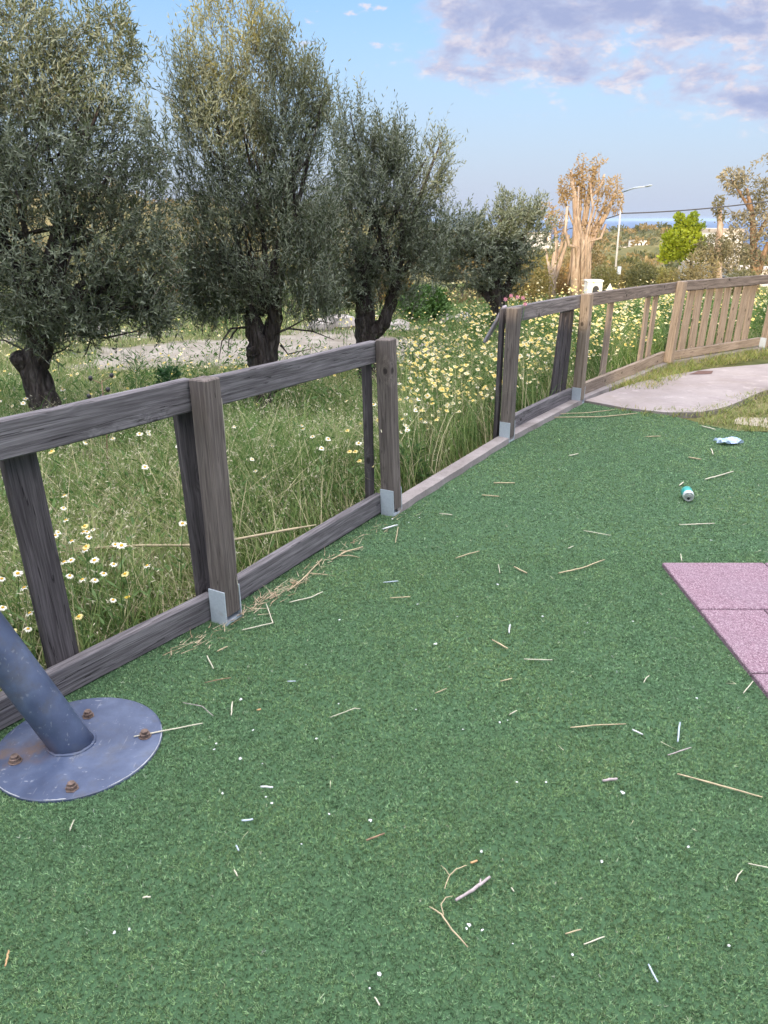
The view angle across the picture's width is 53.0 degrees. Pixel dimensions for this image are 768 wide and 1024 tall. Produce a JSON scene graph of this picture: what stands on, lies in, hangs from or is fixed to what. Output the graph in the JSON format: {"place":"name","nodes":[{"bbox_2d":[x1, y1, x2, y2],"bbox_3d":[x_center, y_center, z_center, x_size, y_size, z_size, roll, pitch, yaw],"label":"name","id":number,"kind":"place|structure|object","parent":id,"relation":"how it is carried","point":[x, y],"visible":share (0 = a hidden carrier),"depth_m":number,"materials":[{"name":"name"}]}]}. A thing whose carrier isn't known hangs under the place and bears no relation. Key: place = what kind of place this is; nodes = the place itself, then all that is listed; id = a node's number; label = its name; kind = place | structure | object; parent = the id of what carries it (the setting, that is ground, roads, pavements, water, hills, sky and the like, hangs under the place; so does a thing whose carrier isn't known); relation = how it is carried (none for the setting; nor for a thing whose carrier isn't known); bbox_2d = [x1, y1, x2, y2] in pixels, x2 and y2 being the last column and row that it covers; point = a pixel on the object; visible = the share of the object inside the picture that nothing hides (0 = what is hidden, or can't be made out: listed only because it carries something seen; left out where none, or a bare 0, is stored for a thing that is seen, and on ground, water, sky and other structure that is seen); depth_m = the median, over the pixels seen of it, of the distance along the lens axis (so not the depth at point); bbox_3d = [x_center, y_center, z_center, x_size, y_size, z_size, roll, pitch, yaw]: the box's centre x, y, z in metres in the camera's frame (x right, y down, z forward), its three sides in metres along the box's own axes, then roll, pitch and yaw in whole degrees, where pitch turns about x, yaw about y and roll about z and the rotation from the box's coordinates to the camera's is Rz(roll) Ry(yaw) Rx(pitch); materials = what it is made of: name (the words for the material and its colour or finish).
{"place":"outdoors","nodes":[
{"label":"outdoors","id":0,"kind":"place"},
{"bbox_2d":[0,403,767,1023],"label":"artificial turf ground","id":1,"kind":"structure","parent":0,"point":[362,975],"depth_m":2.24,"materials":[{"name":"plastic"}]},
{"bbox_2d":[0,611,162,802],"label":"playground frame leg","id":2,"kind":"object","parent":1,"relation":"on","point":[56,746],"visible":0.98,"depth_m":2.41,"materials":[{"name":"blue paint"}]},
{"bbox_2d":[134,723,202,736],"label":"straw stalk","id":3,"kind":"object","parent":1,"relation":"on","point":[171,729],"visible":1,"depth_m":2.56,"materials":[{"name":"plant"}]},
{"bbox_2d":[0,338,401,729],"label":"wooden fence","id":4,"kind":"object","parent":1,"relation":"on","point":[193,407],"visible":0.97,"depth_m":3.02,"materials":[{"name":"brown wood"}]},
{"bbox_2d":[242,603,272,629],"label":"straw stalk","id":5,"kind":"object","parent":1,"relation":"on","point":[263,624],"visible":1,"depth_m":3.22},
{"bbox_2d":[287,559,321,590],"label":"straw stalk","id":6,"kind":"object","parent":1,"relation":"on","point":[305,575],"visible":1,"depth_m":3.66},
{"bbox_2d":[331,546,362,559],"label":"straw stalk","id":7,"kind":"object","parent":1,"relation":"on","point":[339,555],"visible":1,"depth_m":3.89,"materials":[{"name":"plant"}]},
{"bbox_2d":[429,896,467,947],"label":"twig","id":8,"kind":"object","parent":1,"relation":"on","point":[452,930],"visible":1,"depth_m":1.86,"materials":[{"name":"wood"}]},
{"bbox_2d":[164,403,759,836],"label":"dry straw crumbs","id":9,"kind":"object","parent":1,"relation":"on","point":[256,601],"visible":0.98,"depth_m":3.44,"materials":[{"name":"beige plant"}]},
{"bbox_2d":[455,876,490,901],"bbox_3d":[0.226,0.955,1.951,0.121,0.010,0.016,-18,27,-38],"label":"stick","id":10,"kind":"object","parent":1,"relation":"on","point":[476,886],"visible":1,"depth_m":1.95,"materials":[{"name":"wood"}]},
{"bbox_2d":[397,400,581,512],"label":"kerb","id":11,"kind":"structure","parent":1,"relation":"on","point":[423,489],"depth_m":5.39,"materials":[{"name":"concrete"}]},
{"bbox_2d":[493,275,767,442],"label":"wooden fence","id":12,"kind":"object","parent":11,"relation":"on","point":[508,422],"visible":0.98,"depth_m":7.65,"materials":[{"name":"brown wood"}]},
{"bbox_2d":[483,305,506,342],"bbox_3d":[0.835,-1.412,5.789,0.022,0.327,0.053,42,42,15],"label":"broken board","id":13,"kind":"object","parent":12,"relation":"attached to","point":[491,330],"visible":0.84,"depth_m":5.80,"materials":[{"name":"wood"}]},
{"bbox_2d":[558,559,604,573],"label":"straw stalk","id":14,"kind":"object","parent":1,"relation":"on","point":[581,567],"visible":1,"depth_m":3.73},
{"bbox_2d":[554,413,636,417],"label":"straw stalk","id":15,"kind":"object","parent":1,"relation":"on","point":[593,416],"visible":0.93,"depth_m":6.60,"materials":[{"name":"plant"}]},
{"bbox_2d":[570,723,625,727],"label":"twig","id":16,"kind":"object","parent":1,"relation":"on","point":[596,725],"visible":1,"depth_m":2.58,"materials":[{"name":"wood"}]},
{"bbox_2d":[681,486,693,500],"bbox_3d":[1.849,-0.112,4.688,0.066,0.066,0.118,5,21,12],"label":"drinks can","id":17,"kind":"object","parent":1,"relation":"on","point":[687,493],"visible":1,"depth_m":4.64,"materials":[{"name":"metal"}]},
{"bbox_2d":[662,563,767,612],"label":"rubber tile","id":18,"kind":"object","parent":1,"relation":"on","point":[722,586],"visible":0.81,"depth_m":3.56,"materials":[{"name":"rubber"}]},
{"bbox_2d":[677,773,761,797],"bbox_3d":[1.004,0.819,2.307,0.237,0.006,0.007,10,23,24],"label":"straw stalk","id":19,"kind":"object","parent":1,"relation":"on","point":[709,782],"visible":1,"depth_m":2.31,"materials":[{"name":"plant"}]},
{"bbox_2d":[713,437,743,443],"bbox_3d":[2.620,-0.550,5.852,0.194,0.040,0.125,0,21,0],"label":"crumpled tissue","id":20,"kind":"object","parent":1,"relation":"on","point":[731,440],"visible":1,"depth_m":5.82,"materials":[{"name":"paper"}]},
{"bbox_2d":[700,610,767,676],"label":"rubber tile","id":21,"kind":"object","parent":1,"relation":"on","point":[742,635],"visible":0.86,"depth_m":3.14,"materials":[{"name":"rubber"}]},
{"bbox_2d":[752,674,767,697],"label":"rubber tile","id":22,"kind":"object","parent":1,"relation":"on","point":[760,681],"visible":0.67,"depth_m":2.82,"materials":[{"name":"rubber"}]},
{"bbox_2d":[0,190,767,691],"bbox_3d":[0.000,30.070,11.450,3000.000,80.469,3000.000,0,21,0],"label":"terrain","id":23,"kind":"structure","parent":0,"point":[296,338],"depth_m":10.59,"materials":[{"name":"soil"}]},
{"bbox_2d":[0,576,16,631],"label":"wild daisy","id":24,"kind":"object","parent":23,"relation":"on","point":[2,580],"visible":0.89,"depth_m":2.80,"materials":[{"name":"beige plant"}]},
{"bbox_2d":[5,570,27,637],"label":"wild daisy","id":25,"kind":"object","parent":23,"relation":"on","point":[18,573],"visible":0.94,"depth_m":2.88,"materials":[{"name":"green"}]},
{"bbox_2d":[15,586,34,656],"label":"wild daisy","id":26,"kind":"object","parent":23,"relation":"on","point":[22,589],"visible":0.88,"depth_m":2.70,"materials":[{"name":"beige plant"}]},
{"bbox_2d":[22,611,35,653],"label":"wild daisy","id":27,"kind":"object","parent":23,"relation":"on","point":[26,642],"visible":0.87,"depth_m":2.74,"materials":[{"name":"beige plant"}]},
{"bbox_2d":[23,627,36,659],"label":"wild daisy","id":28,"kind":"object","parent":23,"relation":"on","point":[26,629],"visible":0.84,"depth_m":2.70,"materials":[{"name":"beige plant"}]},
{"bbox_2d":[65,540,82,612],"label":"wild daisy","id":29,"kind":"object","parent":23,"relation":"on","point":[70,541],"visible":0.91,"depth_m":3.10,"materials":[{"name":"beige plant"}]},
{"bbox_2d":[66,558,86,624],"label":"wild daisy","id":30,"kind":"object","parent":23,"relation":"on","point":[71,560],"visible":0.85,"depth_m":3.08,"materials":[{"name":"green"}]},
{"bbox_2d":[66,574,90,648],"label":"wild daisy","id":31,"kind":"object","parent":23,"relation":"on","point":[70,576],"visible":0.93,"depth_m":2.83,"materials":[{"name":"beige plant"}]},
{"bbox_2d":[74,578,90,647],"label":"wild daisy","id":32,"kind":"object","parent":23,"relation":"on","point":[82,580],"visible":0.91,"depth_m":2.90,"materials":[{"name":"green plant"}]},
{"bbox_2d":[74,614,94,650],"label":"wild daisy","id":33,"kind":"object","parent":23,"relation":"on","point":[79,616],"visible":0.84,"depth_m":2.83,"materials":[{"name":"yellow plant"}]},
{"bbox_2d":[78,530,93,611],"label":"wild daisy","id":34,"kind":"object","parent":23,"relation":"on","point":[82,532],"visible":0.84,"depth_m":3.18,"materials":[{"name":"green plant"}]},
{"bbox_2d":[77,548,96,636],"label":"wild daisy","id":35,"kind":"object","parent":23,"relation":"on","point":[84,550],"visible":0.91,"depth_m":3.01,"materials":[{"name":"green plant"}]},
{"bbox_2d":[82,544,104,628],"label":"wild daisy","id":36,"kind":"object","parent":23,"relation":"on","point":[86,546],"visible":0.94,"depth_m":3.07,"materials":[{"name":"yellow plant"}]},
{"bbox_2d":[85,535,105,619],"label":"wild daisy","id":37,"kind":"object","parent":23,"relation":"on","point":[88,537],"visible":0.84,"depth_m":3.15,"materials":[{"name":"green plant"}]},
{"bbox_2d":[80,556,111,635],"bbox_3d":[-1.116,0.370,3.017,0.101,0.442,0.084,8,22,19],"label":"wild daisy","id":38,"kind":"object","parent":23,"relation":"on","point":[95,559],"visible":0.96,"depth_m":2.99,"materials":[{"name":"green"}]},
{"bbox_2d":[91,578,107,638],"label":"wild daisy","id":39,"kind":"object","parent":23,"relation":"on","point":[101,619],"visible":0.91,"depth_m":2.93,"materials":[{"name":"green plant"}]},
{"bbox_2d":[87,373,113,473],"bbox_3d":[-1.701,-0.484,4.738,0.177,0.733,0.125,0,21,0],"label":"seed head plant","id":40,"kind":"object","parent":23,"relation":"on","point":[111,375],"visible":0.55,"depth_m":4.64,"materials":[{"name":"plant"}]},
{"bbox_2d":[0,0,214,410],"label":"olive tree","id":41,"kind":"object","parent":23,"relation":"on","point":[41,307],"visible":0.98,"depth_m":5.20,"materials":[{"name":"green plant"}]},
{"bbox_2d":[100,571,116,634],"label":"wild daisy","id":42,"kind":"object","parent":23,"relation":"on","point":[104,575],"visible":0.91,"depth_m":2.99,"materials":[{"name":"green plant"}]},
{"bbox_2d":[106,542,118,604],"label":"wild daisy","id":43,"kind":"object","parent":23,"relation":"on","point":[113,544],"visible":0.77,"depth_m":3.26,"materials":[{"name":"green"}]},
{"bbox_2d":[105,542,128,627],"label":"wild daisy","id":44,"kind":"object","parent":23,"relation":"on","point":[122,545],"visible":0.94,"depth_m":3.06,"materials":[{"name":"green"}]},
{"bbox_2d":[109,562,126,629],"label":"wild daisy","id":45,"kind":"object","parent":23,"relation":"on","point":[112,564],"visible":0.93,"depth_m":3.01,"materials":[{"name":"green plant"}]},
{"bbox_2d":[121,572,142,626],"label":"wild daisy","id":46,"kind":"object","parent":23,"relation":"on","point":[124,574],"visible":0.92,"depth_m":3.03,"materials":[{"name":"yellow plant"}]},
{"bbox_2d":[119,348,156,447],"bbox_3d":[-1.743,-0.771,5.482,0.281,0.800,0.277,0,21,0],"label":"fennel plant","id":47,"kind":"object","parent":23,"relation":"on","point":[136,373],"visible":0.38,"depth_m":5.42,"materials":[{"name":"green plant"}]},
{"bbox_2d":[133,432,142,485],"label":"wild daisy","id":48,"kind":"object","parent":23,"relation":"on","point":[139,434],"visible":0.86,"depth_m":4.54,"materials":[{"name":"green"}]},
{"bbox_2d":[139,564,151,615],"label":"wild daisy","id":49,"kind":"object","parent":23,"relation":"on","point":[147,566],"visible":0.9,"depth_m":3.11,"materials":[{"name":"green plant"}]},
{"bbox_2d":[138,464,155,538],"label":"wild daisy","id":50,"kind":"object","parent":23,"relation":"on","point":[143,467],"visible":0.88,"depth_m":3.77,"materials":[{"name":"green"}]},
{"bbox_2d":[155,365,182,383],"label":"leafy weed","id":51,"kind":"object","parent":23,"relation":"on","point":[165,371],"visible":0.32,"depth_m":6.62,"materials":[{"name":"green"}]},
{"bbox_2d":[169,521,186,593],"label":"wild daisy","id":52,"kind":"object","parent":23,"relation":"on","point":[181,523],"visible":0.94,"depth_m":3.38,"materials":[{"name":"green"}]},
{"bbox_2d":[143,0,381,415],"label":"olive tree","id":53,"kind":"object","parent":23,"relation":"on","point":[300,223],"visible":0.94,"depth_m":6.01,"materials":[{"name":"green plant"}]},
{"bbox_2d":[312,446,323,519],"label":"wild daisy","id":54,"kind":"object","parent":23,"relation":"on","point":[321,449],"visible":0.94,"depth_m":4.17,"materials":[{"name":"green"}]},
{"bbox_2d":[307,318,333,331],"bbox_3d":[-0.991,-2.909,12.002,0.432,0.246,0.401,0,21,0],"label":"rock","id":55,"kind":"object","parent":23,"relation":"on","point":[331,326],"visible":0.39,"depth_m":11.89,"materials":[{"name":"stone"}]},
{"bbox_2d":[314,437,332,506],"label":"wild daisy","id":56,"kind":"object","parent":23,"relation":"on","point":[326,439],"visible":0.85,"depth_m":4.24,"materials":[{"name":"green"}]},
{"bbox_2d":[327,314,354,329],"bbox_3d":[-0.679,-3.030,12.325,0.517,0.273,0.474,12,24,28],"label":"rock","id":57,"kind":"object","parent":23,"relation":"on","point":[350,323],"visible":0.34,"depth_m":12.14,"materials":[{"name":"stone"}]},
{"bbox_2d":[346,441,361,484],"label":"wild daisy","id":58,"kind":"object","parent":23,"relation":"on","point":[358,443],"visible":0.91,"depth_m":4.41,"materials":[{"name":"green"}]},
{"bbox_2d":[350,450,361,504],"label":"wild daisy","id":59,"kind":"object","parent":23,"relation":"on","point":[355,451],"visible":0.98,"depth_m":4.34,"materials":[{"name":"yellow plant"}]},
{"bbox_2d":[0,281,767,690],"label":"meadow grass","id":60,"kind":"structure","parent":23,"relation":"on","point":[284,489],"depth_m":4.60,"materials":[{"name":"plant"}]},
{"bbox_2d":[58,524,316,562],"bbox_3d":[-0.905,0.158,3.546,1.237,0.079,0.168,-6,22,-14],"label":"dry stalk","id":61,"kind":"object","parent":60,"relation":"on","point":[239,538],"visible":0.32,"depth_m":3.48,"materials":[{"name":"plant"}]},
{"bbox_2d":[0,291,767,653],"bbox_3d":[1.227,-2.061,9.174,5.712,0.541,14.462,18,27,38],"label":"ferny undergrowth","id":62,"kind":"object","parent":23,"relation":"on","point":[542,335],"visible":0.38,"depth_m":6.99,"materials":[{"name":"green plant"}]},
{"bbox_2d":[0,277,767,462],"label":"distant daisies","id":63,"kind":"object","parent":23,"relation":"on","point":[528,382],"visible":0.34,"depth_m":7.93,"materials":[{"name":"green plant"}]},
{"bbox_2d":[302,59,468,383],"bbox_3d":[-0.044,-2.708,7.606,1.728,3.085,1.495,0,21,0],"label":"olive tree","id":64,"kind":"object","parent":23,"relation":"on","point":[377,261],"visible":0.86,"depth_m":7.40,"materials":[{"name":"green plant"}]},
{"bbox_2d":[12,181,767,280],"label":"hillside scrub","id":65,"kind":"object","parent":23,"relation":"on","point":[632,257],"visible":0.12,"depth_m":162.91,"materials":[{"name":"green plant"}]},
{"bbox_2d":[387,319,409,331],"bbox_3d":[0.213,-2.901,12.018,0.371,0.227,0.403,0,21,0],"label":"rock","id":66,"kind":"object","parent":23,"relation":"on","point":[399,324],"visible":0.48,"depth_m":11.90,"materials":[{"name":"stone"}]},
{"bbox_2d":[399,442,432,479],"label":"leafy weed","id":67,"kind":"object","parent":23,"relation":"on","point":[420,460],"visible":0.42,"depth_m":5.09,"materials":[{"name":"green"}]},
{"bbox_2d":[397,284,454,321],"bbox_3d":[0.705,-3.460,13.047,1.073,0.876,0.876,0,21,0],"label":"green shrub","id":68,"kind":"object","parent":23,"relation":"on","point":[441,295],"visible":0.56,"depth_m":12.86,"materials":[{"name":"green plant"}]},
{"bbox_2d":[445,286,486,306],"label":"scrub bush","id":69,"kind":"object","parent":23,"relation":"on","point":[464,297],"visible":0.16,"depth_m":16.28,"materials":[{"name":"green plant"}]},
{"bbox_2d":[464,364,472,443],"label":"wild daisy","id":70,"kind":"object","parent":23,"relation":"on","point":[465,365],"visible":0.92,"depth_m":5.80,"materials":[{"name":"green"}]},
{"bbox_2d":[409,181,563,342],"bbox_3d":[1.221,-3.107,9.920,1.904,2.174,1.503,-8,22,-20],"label":"olive tree","id":71,"kind":"object","parent":23,"relation":"on","point":[510,231],"visible":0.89,"depth_m":9.58,"materials":[{"name":"green plant"}]},
{"bbox_2d":[504,294,526,330],"bbox_3d":[0.990,-1.134,5.960,0.182,1.078,0.026,0,21,0],"label":"pink mallow","id":72,"kind":"object","parent":23,"relation":"on","point":[517,297],"visible":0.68,"depth_m":5.79,"materials":[{"name":"green"}]},
{"bbox_2d":[507,255,556,303],"bbox_3d":[3.062,-4.693,16.018,1.292,1.293,1.148,-5,21,-12],"label":"scrub bush","id":73,"kind":"object","parent":23,"relation":"on","point":[543,290],"visible":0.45,"depth_m":15.74,"materials":[{"name":"brown plant"}]},
{"bbox_2d":[524,232,551,248],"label":"white house","id":74,"kind":"structure","parent":23,"relation":"on","point":[542,241],"depth_m":185.55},
{"bbox_2d":[524,249,561,295],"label":"scrub bush","id":75,"kind":"object","parent":23,"relation":"on","point":[546,269],"visible":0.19,"depth_m":19.90,"materials":[{"name":"brown plant"}]},
{"bbox_2d":[541,201,571,299],"bbox_3d":[3.757,-5.858,17.554,0.955,2.354,0.554,0,21,0],"label":"eucalyptus tree","id":76,"kind":"object","parent":23,"relation":"on","point":[556,268],"visible":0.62,"depth_m":17.54,"materials":[{"name":"beige plant"}]},
{"bbox_2d":[556,259,569,297],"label":"scrub bush","id":77,"kind":"object","parent":23,"relation":"on","point":[561,280],"visible":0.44,"depth_m":19.54,"materials":[{"name":"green plant"}]},
{"bbox_2d":[563,240,608,274],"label":"scrub bush","id":78,"kind":"object","parent":23,"relation":"on","point":[596,258],"visible":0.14,"depth_m":28.45,"materials":[{"name":"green plant"}]},
{"bbox_2d":[555,153,624,295],"bbox_3d":[4.585,-6.328,17.386,1.577,3.400,0.724,0,21,0],"label":"eucalyptus tree","id":79,"kind":"object","parent":23,"relation":"on","point":[584,239],"visible":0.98,"depth_m":17.22,"materials":[{"name":"brown plant"}]},
{"bbox_2d":[584,279,603,292],"bbox_3d":[4.240,-4.349,15.679,0.330,0.735,0.310,0,21,0],"label":"roadside shrine","id":80,"kind":"object","parent":23,"relation":"on","point":[591,287],"visible":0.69,"depth_m":15.47,"materials":[{"name":"paint"}]},
{"bbox_2d":[591,262,621,290],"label":"scrub bush","id":81,"kind":"object","parent":23,"relation":"on","point":[609,278],"visible":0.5,"depth_m":19.99,"materials":[{"name":"green plant"}]},
{"bbox_2d":[604,259,639,288],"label":"scrub bush","id":82,"kind":"object","parent":23,"relation":"on","point":[622,279],"visible":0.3,"depth_m":22.81,"materials":[{"name":"green plant"}]},
{"bbox_2d":[613,185,651,286],"bbox_3d":[6.521,-6.995,20.244,0.161,2.941,1.306,-6,22,-15],"label":"street lamp","id":83,"kind":"object","parent":23,"relation":"on","point":[619,269],"visible":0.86,"depth_m":20.68,"materials":[{"name":"metal"}]},
{"bbox_2d":[621,201,767,213],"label":"overhead cable","id":84,"kind":"object","parent":83,"relation":"attached to","point":[693,209],"visible":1,"depth_m":20.46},
{"bbox_2d":[622,260,663,287],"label":"scrub bush","id":85,"kind":"object","parent":23,"relation":"on","point":[638,277],"visible":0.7,"depth_m":20.92,"materials":[{"name":"green plant"}]},
{"bbox_2d":[644,266,677,284],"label":"scrub bush","id":86,"kind":"object","parent":23,"relation":"on","point":[662,271],"visible":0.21,"depth_m":21.83,"materials":[{"name":"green plant"}]},
{"bbox_2d":[656,267,693,283],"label":"scrub bush","id":87,"kind":"object","parent":23,"relation":"on","point":[678,272],"visible":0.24,"depth_m":21.84,"materials":[{"name":"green plant"}]},
{"bbox_2d":[584,345,766,400],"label":"kerb","id":88,"kind":"structure","parent":23,"relation":"on","point":[599,391],"depth_m":8.71,"materials":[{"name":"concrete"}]},
{"bbox_2d":[656,210,706,269],"bbox_3d":[9.190,-7.955,23.736,1.586,2.589,1.372,0,21,0],"label":"young tree","id":89,"kind":"object","parent":23,"relation":"on","point":[687,231],"visible":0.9,"depth_m":23.37,"materials":[{"name":"green plant"}]},
{"bbox_2d":[603,346,767,431],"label":"verge grass","id":90,"kind":"structure","parent":23,"relation":"on","point":[676,367],"depth_m":7.87,"materials":[{"name":"plant"}]},
{"bbox_2d":[677,246,726,293],"bbox_3d":[8.882,-6.623,21.650,1.311,1.664,1.324,0,21,0],"label":"scrub bush","id":91,"kind":"object","parent":23,"relation":"on","point":[700,270],"visible":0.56,"depth_m":21.37,"materials":[{"name":"beige plant"}]},
{"bbox_2d":[679,260,737,279],"bbox_3d":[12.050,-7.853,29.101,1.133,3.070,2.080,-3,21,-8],"label":"white house","id":92,"kind":"structure","parent":23,"relation":"on","point":[684,265],"depth_m":28.07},
{"bbox_2d":[693,194,733,293],"bbox_3d":[9.329,-7.422,21.747,1.096,2.895,1.077,0,21,0],"label":"pollarded tree","id":93,"kind":"object","parent":23,"relation":"on","point":[718,250],"visible":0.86,"depth_m":21.57,"materials":[{"name":"brown plant"}]},
{"bbox_2d":[686,228,744,262],"bbox_3d":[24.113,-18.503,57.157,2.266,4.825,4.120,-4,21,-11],"label":"white house","id":94,"kind":"structure","parent":23,"relation":"on","point":[707,232],"depth_m":54.88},
{"bbox_2d":[678,265,767,286],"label":"white house","id":95,"kind":"structure","parent":23,"relation":"on","point":[749,270],"depth_m":31.33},
{"bbox_2d":[696,398,767,430],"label":"soil verge","id":96,"kind":"structure","parent":23,"relation":"on","point":[730,425],"depth_m":6.59,"materials":[{"name":"soil"}]},
{"bbox_2d":[734,417,767,427],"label":"bare soil","id":97,"kind":"structure","parent":96,"relation":"on","point":[756,420],"depth_m":6.48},
{"bbox_2d":[703,153,767,293],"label":"gum tree","id":98,"kind":"object","parent":23,"relation":"on","point":[755,261],"visible":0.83,"depth_m":22.28,"materials":[{"name":"orange plant"}]},
{"bbox_2d":[723,266,761,295],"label":"scrub bush","id":99,"kind":"object","parent":23,"relation":"on","point":[736,273],"visible":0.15,"depth_m":20.06,"materials":[{"name":"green plant"}]},
{"bbox_2d":[0,0,767,221],"label":"sky","id":100,"kind":"structure","parent":0,"point":[674,93],"materials":[{"name":"blue"}]},
{"bbox_2d":[428,221,767,250],"bbox_3d":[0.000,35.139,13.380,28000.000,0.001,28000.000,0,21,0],"label":"sea","id":101,"kind":"structure","parent":0,"point":[631,224],"depth_m":4779.33,"materials":[{"name":"blue liquid"}]},
{"bbox_2d":[584,364,767,417],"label":"paved path","id":102,"kind":"structure","parent":0,"point":[689,390],"depth_m":7.49,"materials":[{"name":"beige concrete"}]},
{"bbox_2d":[691,371,712,373],"bbox_3d":[3.496,-1.526,8.427,0.171,0.001,0.378,18,27,39],"label":"soil patch","id":103,"kind":"object","parent":102,"relation":"on","point":[705,372],"visible":1,"depth_m":8.44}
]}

